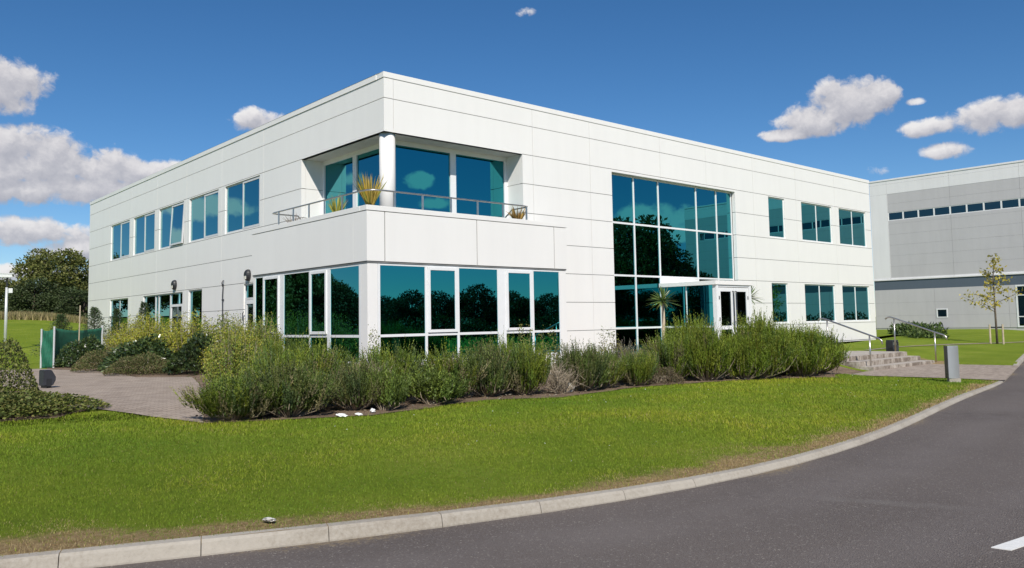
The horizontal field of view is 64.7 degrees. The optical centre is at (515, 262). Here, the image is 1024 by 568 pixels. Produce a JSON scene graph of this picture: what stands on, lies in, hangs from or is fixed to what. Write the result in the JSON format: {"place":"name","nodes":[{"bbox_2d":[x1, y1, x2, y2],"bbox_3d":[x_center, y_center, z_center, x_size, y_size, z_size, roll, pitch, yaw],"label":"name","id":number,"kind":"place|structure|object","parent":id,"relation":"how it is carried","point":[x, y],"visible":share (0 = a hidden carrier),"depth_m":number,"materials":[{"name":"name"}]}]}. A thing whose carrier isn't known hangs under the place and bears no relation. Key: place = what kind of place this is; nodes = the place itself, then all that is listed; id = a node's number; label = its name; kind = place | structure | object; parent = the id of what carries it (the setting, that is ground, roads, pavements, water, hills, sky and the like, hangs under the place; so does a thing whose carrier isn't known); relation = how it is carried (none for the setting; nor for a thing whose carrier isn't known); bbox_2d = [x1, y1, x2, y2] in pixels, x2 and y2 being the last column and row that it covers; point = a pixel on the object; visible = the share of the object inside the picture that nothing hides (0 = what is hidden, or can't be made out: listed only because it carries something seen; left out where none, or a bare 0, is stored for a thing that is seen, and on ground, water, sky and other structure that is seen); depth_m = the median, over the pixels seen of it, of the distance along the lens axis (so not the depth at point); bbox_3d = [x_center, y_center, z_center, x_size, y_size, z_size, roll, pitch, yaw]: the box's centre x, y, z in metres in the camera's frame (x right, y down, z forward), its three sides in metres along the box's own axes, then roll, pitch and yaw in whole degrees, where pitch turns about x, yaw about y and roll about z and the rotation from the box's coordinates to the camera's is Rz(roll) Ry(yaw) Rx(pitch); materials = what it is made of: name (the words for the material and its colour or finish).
{"place":"outdoors","nodes":[
{"label":"outdoors","id":0,"kind":"place"},
{"bbox_2d":[2,369,204,421],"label":"garden path","id":1,"kind":"structure","parent":0,"point":[153,396],"depth_m":17.54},
{"bbox_2d":[39,370,55,387],"bbox_3d":[-10.820,2.706,18.715,0.320,0.460,0.260,-5,-5,40],"label":"floodlight","id":2,"kind":"object","parent":1,"relation":"on","point":[47,378],"visible":0.88,"depth_m":18.61,"materials":[{"name":"grey plastic"}]},
{"bbox_2d":[0,319,1023,556],"bbox_3d":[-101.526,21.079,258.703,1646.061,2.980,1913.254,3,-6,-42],"label":"ground","id":3,"kind":"structure","parent":0,"point":[26,334],"depth_m":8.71,"materials":[{"name":"green plant"}]},
{"bbox_2d":[0,273,13,345],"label":"camera mast","id":4,"kind":"object","parent":3,"relation":"on","point":[7,276],"visible":0.94,"depth_m":42.80,"materials":[{"name":"metal"}]},
{"bbox_2d":[0,278,18,303],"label":"broadleaf tree","id":5,"kind":"object","parent":3,"relation":"on","point":[3,286],"visible":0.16,"depth_m":84.66,"materials":[{"name":"green plant"}]},
{"bbox_2d":[0,277,68,312],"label":"broadleaf tree","id":6,"kind":"object","parent":3,"relation":"on","point":[21,297],"visible":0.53,"depth_m":80.70,"materials":[{"name":"green plant"}]},
{"bbox_2d":[0,391,85,420],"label":"planting bed","id":7,"kind":"object","parent":3,"relation":"on","point":[36,416],"visible":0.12,"depth_m":12.67,"materials":[{"name":"brown soil"}]},
{"bbox_2d":[0,336,39,394],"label":"box shrub","id":8,"kind":"object","parent":7,"relation":"on","point":[18,348],"visible":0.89,"depth_m":14.91,"materials":[{"name":"green plant"}]},
{"bbox_2d":[0,386,46,415],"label":"groundcover plant","id":9,"kind":"object","parent":7,"relation":"on","point":[5,392],"visible":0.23,"depth_m":12.96,"materials":[{"name":"green plant"}]},
{"bbox_2d":[0,390,111,418],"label":"groundcover plant","id":10,"kind":"object","parent":7,"relation":"on","point":[53,402],"visible":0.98,"depth_m":12.87,"materials":[{"name":"green plant"}]},
{"bbox_2d":[0,310,87,323],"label":"dry grass","id":11,"kind":"structure","parent":3,"relation":"on","point":[28,315],"depth_m":66.19,"materials":[{"name":"beige plant"}]},
{"bbox_2d":[0,247,88,303],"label":"broadleaf tree","id":12,"kind":"object","parent":3,"relation":"on","point":[44,263],"visible":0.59,"depth_m":86.84,"materials":[{"name":"green plant"}]},
{"bbox_2d":[27,313,73,356],"bbox_3d":[-18.192,3.023,32.490,2.214,2.047,2.445,3,-6,-42],"label":"spruce sapling","id":13,"kind":"object","parent":3,"relation":"on","point":[60,321],"visible":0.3,"depth_m":32.40,"materials":[{"name":"green plant"}]},
{"bbox_2d":[34,286,84,313],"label":"broadleaf tree","id":14,"kind":"object","parent":3,"relation":"on","point":[50,301],"visible":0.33,"depth_m":80.21,"materials":[{"name":"green plant"}]},
{"bbox_2d":[52,288,87,316],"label":"broadleaf tree","id":15,"kind":"object","parent":3,"relation":"on","point":[81,297],"visible":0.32,"depth_m":78.58,"materials":[{"name":"green plant"}]},
{"bbox_2d":[58,269,88,303],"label":"broadleaf tree","id":16,"kind":"object","parent":3,"relation":"on","point":[84,281],"visible":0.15,"depth_m":88.24,"materials":[{"name":"green plant"}]},
{"bbox_2d":[47,367,201,376],"bbox_3d":[-14.768,3.846,31.079,6.131,0.054,21.422,3,-6,-42],"label":"planting bed","id":17,"kind":"object","parent":3,"relation":"on","point":[183,374],"visible":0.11,"depth_m":23.59,"materials":[{"name":"brown soil"}]},
{"bbox_2d":[40,325,102,367],"bbox_3d":[-16.633,3.214,30.367,0.615,1.700,3.259,-1,-4,1],"label":"netting fence","id":18,"kind":"object","parent":17,"relation":"on","point":[53,341],"visible":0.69,"depth_m":28.97,"materials":[{"name":"fabric"}]},
{"bbox_2d":[52,334,105,367],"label":"laurel shrub","id":19,"kind":"object","parent":17,"relation":"on","point":[80,349],"visible":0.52,"depth_m":28.85,"materials":[{"name":"green plant"}]},
{"bbox_2d":[76,307,111,345],"bbox_3d":[-17.602,2.965,33.967,2.327,2.359,2.298,3,-6,-42],"label":"spruce sapling","id":20,"kind":"object","parent":17,"relation":"on","point":[93,313],"visible":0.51,"depth_m":33.90,"materials":[{"name":"green plant"}]},
{"bbox_2d":[70,344,133,371],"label":"juniper shrub","id":21,"kind":"object","parent":17,"relation":"on","point":[80,365],"visible":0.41,"depth_m":25.39,"materials":[{"name":"green plant"}]},
{"bbox_2d":[103,308,126,345],"bbox_3d":[-18.330,3.223,37.314,1.990,2.358,1.972,3,-6,-42],"label":"spruce sapling","id":22,"kind":"object","parent":17,"relation":"on","point":[116,313],"visible":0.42,"depth_m":37.24,"materials":[{"name":"green plant"}]},
{"bbox_2d":[100,310,159,351],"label":"privet shrub","id":23,"kind":"object","parent":17,"relation":"on","point":[111,337],"visible":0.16,"depth_m":29.51,"materials":[{"name":"green plant"}]},
{"bbox_2d":[96,333,180,373],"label":"laurel shrub","id":24,"kind":"object","parent":17,"relation":"on","point":[139,346],"visible":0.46,"depth_m":24.73,"materials":[{"name":"green plant"}]},
{"bbox_2d":[102,352,180,375],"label":"juniper shrub","id":25,"kind":"object","parent":17,"relation":"on","point":[115,367],"visible":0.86,"depth_m":23.32,"materials":[{"name":"green plant"}]},
{"bbox_2d":[136,301,153,331],"bbox_3d":[-15.616,2.832,33.991,1.468,2.556,1.534,3,-6,-42],"label":"spruce sapling","id":26,"kind":"object","parent":17,"relation":"on","point":[142,306],"visible":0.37,"depth_m":34.09,"materials":[{"name":"green plant"}]},
{"bbox_2d":[109,308,181,349],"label":"privet shrub","id":27,"kind":"object","parent":17,"relation":"on","point":[123,339],"visible":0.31,"depth_m":27.39,"materials":[{"name":"green plant"}]},
{"bbox_2d":[152,309,220,363],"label":"privet shrub","id":28,"kind":"object","parent":17,"relation":"on","point":[177,342],"visible":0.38,"depth_m":25.80,"materials":[{"name":"green plant"}]},
{"bbox_2d":[162,330,231,374],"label":"laurel shrub","id":29,"kind":"object","parent":17,"relation":"on","point":[182,360],"visible":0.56,"depth_m":23.06,"materials":[{"name":"green plant"}]},
{"bbox_2d":[88,71,876,363],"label":"office building","id":30,"kind":"structure","parent":3,"relation":"on","point":[610,230],"depth_m":29.14,"materials":[{"name":"metal"}]},
{"bbox_2d":[111,298,127,331],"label":"window","id":31,"kind":"structure","parent":30,"relation":"in","point":[122,304],"depth_m":42.29,"materials":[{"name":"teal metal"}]},
{"bbox_2d":[112,220,129,259],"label":"window","id":32,"kind":"structure","parent":30,"relation":"in","point":[120,232],"depth_m":42.73,"materials":[{"name":"blue glass"}]},
{"bbox_2d":[134,212,154,254],"bbox_3d":[-18.224,-1.423,39.898,0.120,1.892,3.222,3,-6,-42],"label":"window","id":33,"kind":"structure","parent":30,"relation":"in","point":[145,224],"depth_m":39.83,"materials":[{"name":"blue glass"}]},
{"bbox_2d":[144,292,182,328],"bbox_3d":[-16.314,2.967,37.530,0.091,3.030,5.390,3,-6,-42],"label":"window","id":34,"kind":"structure","parent":30,"relation":"in","point":[161,303],"depth_m":37.71,"materials":[{"name":"teal metal"}]},
{"bbox_2d":[160,202,183,248],"bbox_3d":[-15.696,-1.682,36.993,0.218,1.892,3.242,3,-6,-42],"label":"window","id":35,"kind":"structure","parent":30,"relation":"in","point":[172,217],"depth_m":36.85,"materials":[{"name":"blue glass"}]},
{"bbox_2d":[170,304,181,340],"bbox_3d":[-15.121,3.051,36.108,0.150,2.410,1.596,3,-6,-42],"label":"side door","id":36,"kind":"structure","parent":30,"relation":"in","point":[175,309],"depth_m":36.25,"materials":[{"name":"white paint"}]},
{"bbox_2d":[189,289,201,335],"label":"window","id":37,"kind":"structure","parent":30,"relation":"in","point":[195,302],"depth_m":34.56,"materials":[{"name":"green metal"}]},
{"bbox_2d":[190,190,218,241],"bbox_3d":[-13.064,-1.940,34.119,0.120,1.892,3.232,3,-6,-42],"label":"window","id":38,"kind":"structure","parent":30,"relation":"in","point":[204,208],"depth_m":34.06,"materials":[{"name":"blue glass"}]},
{"bbox_2d":[226,176,259,233],"bbox_3d":[-10.462,-2.201,31.205,0.120,1.892,3.222,3,-6,-42],"label":"window","id":39,"kind":"structure","parent":30,"relation":"in","point":[243,198],"depth_m":31.12,"materials":[{"name":"blue glass"}]},
{"bbox_2d":[242,300,252,332],"bbox_3d":[-9.913,2.556,30.215,0.228,2.350,0.996,3,-6,-42],"label":"side door","id":40,"kind":"structure","parent":30,"relation":"in","point":[248,303],"depth_m":30.49,"materials":[{"name":"white paint"}]},
{"bbox_2d":[255,263,360,362],"bbox_3d":[-6.297,1.573,24.068,0.135,2.680,6.652,3,-6,-42],"label":"corner window","id":41,"kind":"structure","parent":30,"relation":"in","point":[313,301],"depth_m":23.40,"materials":[{"name":"teal glass"}]},
{"bbox_2d":[353,172,387,204],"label":"spiky plant","id":42,"kind":"object","parent":30,"relation":"on","point":[370,197],"visible":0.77,"depth_m":22.26,"materials":[{"name":"yellow plant"}]},
{"bbox_2d":[377,263,560,361],"bbox_3d":[-1.116,1.462,23.822,6.850,2.680,0.135,3,-6,-42],"label":"corner window","id":43,"kind":"structure","parent":30,"relation":"in","point":[413,300],"depth_m":23.45,"materials":[{"name":"teal glass"}]},
{"bbox_2d":[718,287,735,340],"bbox_3d":[7.990,2.180,30.490,1.000,2.504,0.164,3,-6,-42],"label":"entrance door","id":44,"kind":"structure","parent":30,"relation":"in","point":[726,295],"depth_m":30.57,"materials":[{"name":"white paint"}]},
{"bbox_2d":[733,288,748,331],"bbox_3d":[8.756,2.217,31.171,1.010,2.504,0.164,3,-6,-42],"label":"entrance door","id":45,"kind":"structure","parent":30,"relation":"in","point":[740,294],"depth_m":31.27,"materials":[{"name":"white paint"}]},
{"bbox_2d":[768,197,784,238],"bbox_3d":[12.223,-2.108,38.036,1.412,1.892,0.090,3,-6,-42],"label":"window","id":46,"kind":"structure","parent":30,"relation":"in","point":[775,205],"depth_m":38.05,"materials":[{"name":"teal glass"}]},
{"bbox_2d":[772,283,787,322],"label":"window","id":47,"kind":"structure","parent":30,"relation":"in","point":[779,290],"depth_m":37.77,"materials":[{"name":"teal glass"}]},
{"bbox_2d":[801,202,831,243],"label":"window","id":48,"kind":"structure","parent":30,"relation":"in","point":[816,219],"depth_m":40.53,"materials":[{"name":"teal glass"}]},
{"bbox_2d":[805,284,835,321],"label":"window","id":49,"kind":"structure","parent":30,"relation":"in","point":[819,299],"depth_m":40.23,"materials":[{"name":"teal glass"}]},
{"bbox_2d":[839,209,865,246],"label":"window","id":50,"kind":"structure","parent":30,"relation":"in","point":[851,223],"depth_m":43.07,"materials":[{"name":"teal glass"}]},
{"bbox_2d":[842,286,869,320],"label":"window","id":51,"kind":"structure","parent":30,"relation":"in","point":[855,298],"depth_m":42.79,"materials":[{"name":"teal glass"}]},
{"bbox_2d":[0,354,1023,567],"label":"kerb","id":52,"kind":"structure","parent":3,"relation":"on","point":[129,553],"depth_m":6.40,"materials":[{"name":"concrete"}]},
{"bbox_2d":[189,364,861,422],"bbox_3d":[1.021,3.053,21.934,18.281,0.330,15.544,1,-5,-23],"label":"planting bed","id":53,"kind":"object","parent":3,"relation":"on","point":[332,408],"visible":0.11,"depth_m":14.76,"materials":[{"name":"brown soil"}]},
{"bbox_2d":[199,311,259,351],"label":"privet shrub","id":54,"kind":"object","parent":53,"relation":"on","point":[222,323],"visible":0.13,"depth_m":24.80,"materials":[{"name":"green plant"}]},
{"bbox_2d":[198,314,265,379],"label":"privet shrub","id":55,"kind":"object","parent":53,"relation":"on","point":[206,353],"visible":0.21,"depth_m":17.94,"materials":[{"name":"green plant"}]},
{"bbox_2d":[171,366,293,419],"bbox_3d":[-4.188,1.938,12.023,1.827,0.806,1.480,-1,-4,-2],"label":"rosemary bush","id":56,"kind":"object","parent":53,"relation":"on","point":[232,400],"visible":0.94,"depth_m":11.76,"materials":[{"name":"green plant"}]},
{"bbox_2d":[200,324,269,388],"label":"privet shrub","id":57,"kind":"object","parent":53,"relation":"on","point":[231,366],"visible":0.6,"depth_m":13.87,"materials":[{"name":"green plant"}]},
{"bbox_2d":[230,317,284,353],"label":"privet shrub","id":58,"kind":"object","parent":53,"relation":"on","point":[259,335],"visible":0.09,"depth_m":21.15,"materials":[{"name":"green plant"}]},
{"bbox_2d":[235,312,285,347],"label":"privet shrub","id":59,"kind":"object","parent":53,"relation":"on","point":[265,323],"visible":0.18,"depth_m":23.29,"materials":[{"name":"green plant"}]},
{"bbox_2d":[237,343,319,412],"bbox_3d":[-3.853,1.824,13.060,1.258,1.197,1.553,-1,-4,-1],"label":"rosemary bush","id":60,"kind":"object","parent":53,"relation":"on","point":[263,362],"visible":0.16,"depth_m":12.88,"materials":[{"name":"green plant"}]},
{"bbox_2d":[244,330,318,368],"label":"rosemary bush","id":61,"kind":"object","parent":53,"relation":"on","point":[273,348],"visible":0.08,"depth_m":16.57,"materials":[{"name":"green plant"}]},
{"bbox_2d":[240,354,344,416],"bbox_3d":[-3.491,1.863,12.345,1.464,0.988,1.469,3,-6,-41],"label":"rosemary bush","id":62,"kind":"object","parent":53,"relation":"on","point":[306,394],"visible":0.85,"depth_m":12.12,"materials":[{"name":"green plant"}]},
{"bbox_2d":[263,331,365,406],"bbox_3d":[-3.504,1.771,13.652,1.771,1.371,1.590,-4,-5,35],"label":"rosemary bush","id":63,"kind":"object","parent":53,"relation":"on","point":[326,360],"visible":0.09,"depth_m":13.41,"materials":[{"name":"green plant"}]},
{"bbox_2d":[286,331,368,375],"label":"rosemary bush","id":64,"kind":"object","parent":53,"relation":"on","point":[339,356],"visible":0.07,"depth_m":14.87,"materials":[{"name":"green plant"}]},
{"bbox_2d":[318,355,390,409],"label":"rosemary bush","id":65,"kind":"object","parent":53,"relation":"on","point":[350,394],"visible":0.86,"depth_m":12.82,"materials":[{"name":"green plant"}]},
{"bbox_2d":[356,355,410,410],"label":"rosemary bush","id":66,"kind":"object","parent":53,"relation":"on","point":[394,393],"visible":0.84,"depth_m":12.86,"materials":[{"name":"green plant"}]},
{"bbox_2d":[345,336,435,398],"bbox_3d":[-2.233,1.879,14.405,1.735,1.221,1.406,3,-6,-41],"label":"rosemary bush","id":67,"kind":"object","parent":53,"relation":"on","point":[402,363],"visible":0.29,"depth_m":14.35,"materials":[{"name":"green plant"}]},
{"bbox_2d":[400,356,469,403],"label":"rosemary bush","id":68,"kind":"object","parent":53,"relation":"on","point":[439,389],"visible":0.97,"depth_m":13.67,"materials":[{"name":"green plant"}]},
{"bbox_2d":[411,336,490,397],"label":"rosemary bush","id":69,"kind":"object","parent":53,"relation":"on","point":[453,364],"visible":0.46,"depth_m":14.60,"materials":[{"name":"green plant"}]},
{"bbox_2d":[453,338,530,396],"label":"rosemary bush","id":70,"kind":"object","parent":53,"relation":"on","point":[494,381],"visible":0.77,"depth_m":14.82,"materials":[{"name":"green plant"}]},
{"bbox_2d":[469,327,528,389],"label":"rosemary bush","id":71,"kind":"object","parent":53,"relation":"on","point":[502,345],"visible":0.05,"depth_m":16.41,"materials":[{"name":"green plant"}]},
{"bbox_2d":[491,333,555,394],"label":"rosemary bush","id":72,"kind":"object","parent":53,"relation":"on","point":[536,366],"visible":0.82,"depth_m":15.02,"materials":[{"name":"green plant"}]},
{"bbox_2d":[542,357,589,393],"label":"twiggy shrub","id":73,"kind":"object","parent":53,"relation":"on","point":[559,383],"visible":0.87,"depth_m":15.33,"materials":[{"name":"beige plant"}]},
{"bbox_2d":[548,336,616,390],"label":"rosemary bush","id":74,"kind":"object","parent":53,"relation":"on","point":[596,373],"visible":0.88,"depth_m":15.76,"materials":[{"name":"green plant"}]},
{"bbox_2d":[574,344,630,388],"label":"rosemary bush","id":75,"kind":"object","parent":53,"relation":"on","point":[617,374],"visible":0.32,"depth_m":16.27,"materials":[{"name":"green plant"}]},
{"bbox_2d":[600,337,649,381],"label":"lavender bush","id":76,"kind":"object","parent":53,"relation":"on","point":[620,349],"visible":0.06,"depth_m":17.79,"materials":[{"name":"green plant"}]},
{"bbox_2d":[613,345,659,385],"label":"rosemary bush","id":77,"kind":"object","parent":53,"relation":"on","point":[640,371],"visible":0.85,"depth_m":16.68,"materials":[{"name":"green plant"}]},
{"bbox_2d":[622,365,684,383],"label":"dead heather","id":78,"kind":"object","parent":53,"relation":"on","point":[665,371],"visible":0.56,"depth_m":17.21,"materials":[{"name":"brown plant"}]},
{"bbox_2d":[646,286,679,339],"bbox_3d":[5.306,2.106,28.914,1.272,2.610,1.281,3,-6,-42],"label":"cordyline palm","id":79,"kind":"object","parent":53,"relation":"on","point":[662,299],"visible":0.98,"depth_m":28.90,"materials":[{"name":"green plant"}]},
{"bbox_2d":[634,322,701,381],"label":"rosemary bush","id":80,"kind":"object","parent":53,"relation":"on","point":[667,354],"visible":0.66,"depth_m":17.79,"materials":[{"name":"green plant"}]},
{"bbox_2d":[652,305,725,376],"bbox_3d":[4.101,1.867,19.253,1.820,1.749,1.851,-3,-5,27],"label":"rosemary bush","id":81,"kind":"object","parent":53,"relation":"on","point":[681,330],"visible":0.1,"depth_m":19.17,"materials":[{"name":"green plant"}]},
{"bbox_2d":[670,314,745,380],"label":"rosemary bush","id":82,"kind":"object","parent":53,"relation":"on","point":[716,356],"visible":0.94,"depth_m":17.73,"materials":[{"name":"green plant"}]},
{"bbox_2d":[726,327,773,378],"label":"rosemary bush","id":83,"kind":"object","parent":53,"relation":"on","point":[742,369],"visible":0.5,"depth_m":17.92,"materials":[{"name":"green plant"}]},
{"bbox_2d":[720,309,801,378],"bbox_3d":[5.629,1.860,18.521,1.820,1.601,1.851,-3,-5,25],"label":"rosemary bush","id":84,"kind":"object","parent":53,"relation":"on","point":[781,353],"visible":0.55,"depth_m":18.14,"materials":[{"name":"green plant"}]},
{"bbox_2d":[719,306,809,373],"bbox_3d":[5.806,1.841,19.496,2.129,1.779,2.092,0,-4,-17],"label":"rosemary bush","id":85,"kind":"object","parent":53,"relation":"on","point":[755,323],"visible":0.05,"depth_m":19.36,"materials":[{"name":"green plant"}]},
{"bbox_2d":[781,317,845,375],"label":"rosemary bush","id":86,"kind":"object","parent":53,"relation":"on","point":[814,357],"visible":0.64,"depth_m":18.85,"materials":[{"name":"green plant"}]},
{"bbox_2d":[798,323,853,372],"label":"rosemary bush","id":87,"kind":"object","parent":53,"relation":"on","point":[837,360],"visible":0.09,"depth_m":19.76,"materials":[{"name":"green plant"}]},
{"bbox_2d":[817,318,882,365],"bbox_3d":[10.271,2.479,24.820,0.052,1.609,2.040,3,-6,-42],"label":"handrail","id":88,"kind":"object","parent":3,"relation":"on","point":[869,335],"visible":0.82,"depth_m":24.55,"materials":[{"name":"metal"}]},
{"bbox_2d":[840,351,934,370],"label":"entrance steps","id":89,"kind":"structure","parent":3,"relation":"on","point":[881,360],"depth_m":25.61,"materials":[{"name":"stone"}]},
{"bbox_2d":[885,317,947,361],"bbox_3d":[13.653,2.619,27.559,0.052,1.609,2.040,3,-6,-42],"label":"handrail","id":90,"kind":"object","parent":3,"relation":"on","point":[894,319],"visible":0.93,"depth_m":27.54,"materials":[{"name":"metal"}]},
{"bbox_2d":[887,320,948,338],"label":"shrub","id":91,"kind":"object","parent":3,"relation":"on","point":[908,330],"visible":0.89,"depth_m":46.36,"materials":[{"name":"green plant"}]},
{"bbox_2d":[869,160,1023,330],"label":"warehouse building","id":92,"kind":"structure","parent":3,"relation":"on","point":[938,238],"depth_m":72.10,"materials":[{"name":"white paint"}]},
{"bbox_2d":[966,202,983,212],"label":"window","id":93,"kind":"structure","parent":92,"relation":"in","point":[972,207],"depth_m":70.69,"materials":[{"name":"blue glass"}]},
{"bbox_2d":[983,200,1000,210],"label":"window","id":94,"kind":"structure","parent":92,"relation":"in","point":[990,205],"depth_m":69.69,"materials":[{"name":"blue glass"}]},
{"bbox_2d":[1001,198,1019,208],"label":"window","id":95,"kind":"structure","parent":92,"relation":"in","point":[1008,203],"depth_m":68.66,"materials":[{"name":"blue glass"}]},
{"bbox_2d":[1015,285,1023,326],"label":"glazed door","id":96,"kind":"structure","parent":92,"relation":"in","point":[1019,298],"depth_m":67.81,"materials":[{"name":"white paint"}]},
{"bbox_2d":[943,346,960,381],"bbox_3d":[10.475,2.466,19.362,0.310,0.965,0.264,-2,-4,12],"label":"totem sign","id":97,"kind":"object","parent":3,"relation":"on","point":[951,363],"visible":0.97,"depth_m":19.29,"materials":[{"name":"metal"}]},
{"bbox_2d":[959,253,1022,343],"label":"young tree","id":98,"kind":"object","parent":3,"relation":"on","point":[988,274],"visible":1,"depth_m":39.40,"materials":[{"name":"green plant"}]},
{"bbox_2d":[0,0,1023,315],"label":"sky","id":99,"kind":"structure","parent":0,"point":[98,98],"materials":[{"name":"blue"}]},
{"bbox_2d":[195,371,838,419],"bbox_3d":[0.740,2.701,18.109,16.270,0.346,7.630,3,-6,-42],"label":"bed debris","id":100,"kind":"object","parent":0,"point":[498,396],"visible":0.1,"depth_m":14.70,"materials":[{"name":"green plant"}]},
{"bbox_2d":[96,361,1023,567],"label":"road","id":101,"kind":"structure","parent":0,"point":[943,488],"depth_m":6.48,"materials":[{"name":"grey asphalt"}]},
{"bbox_2d":[991,536,1023,550],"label":"line dash","id":102,"kind":"object","parent":101,"relation":"on","point":[1014,544],"visible":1,"depth_m":5.73,"materials":[{"name":"paint"}]},
{"bbox_2d":[854,364,1018,379],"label":"entrance path","id":103,"kind":"structure","parent":0,"point":[996,372],"depth_m":22.80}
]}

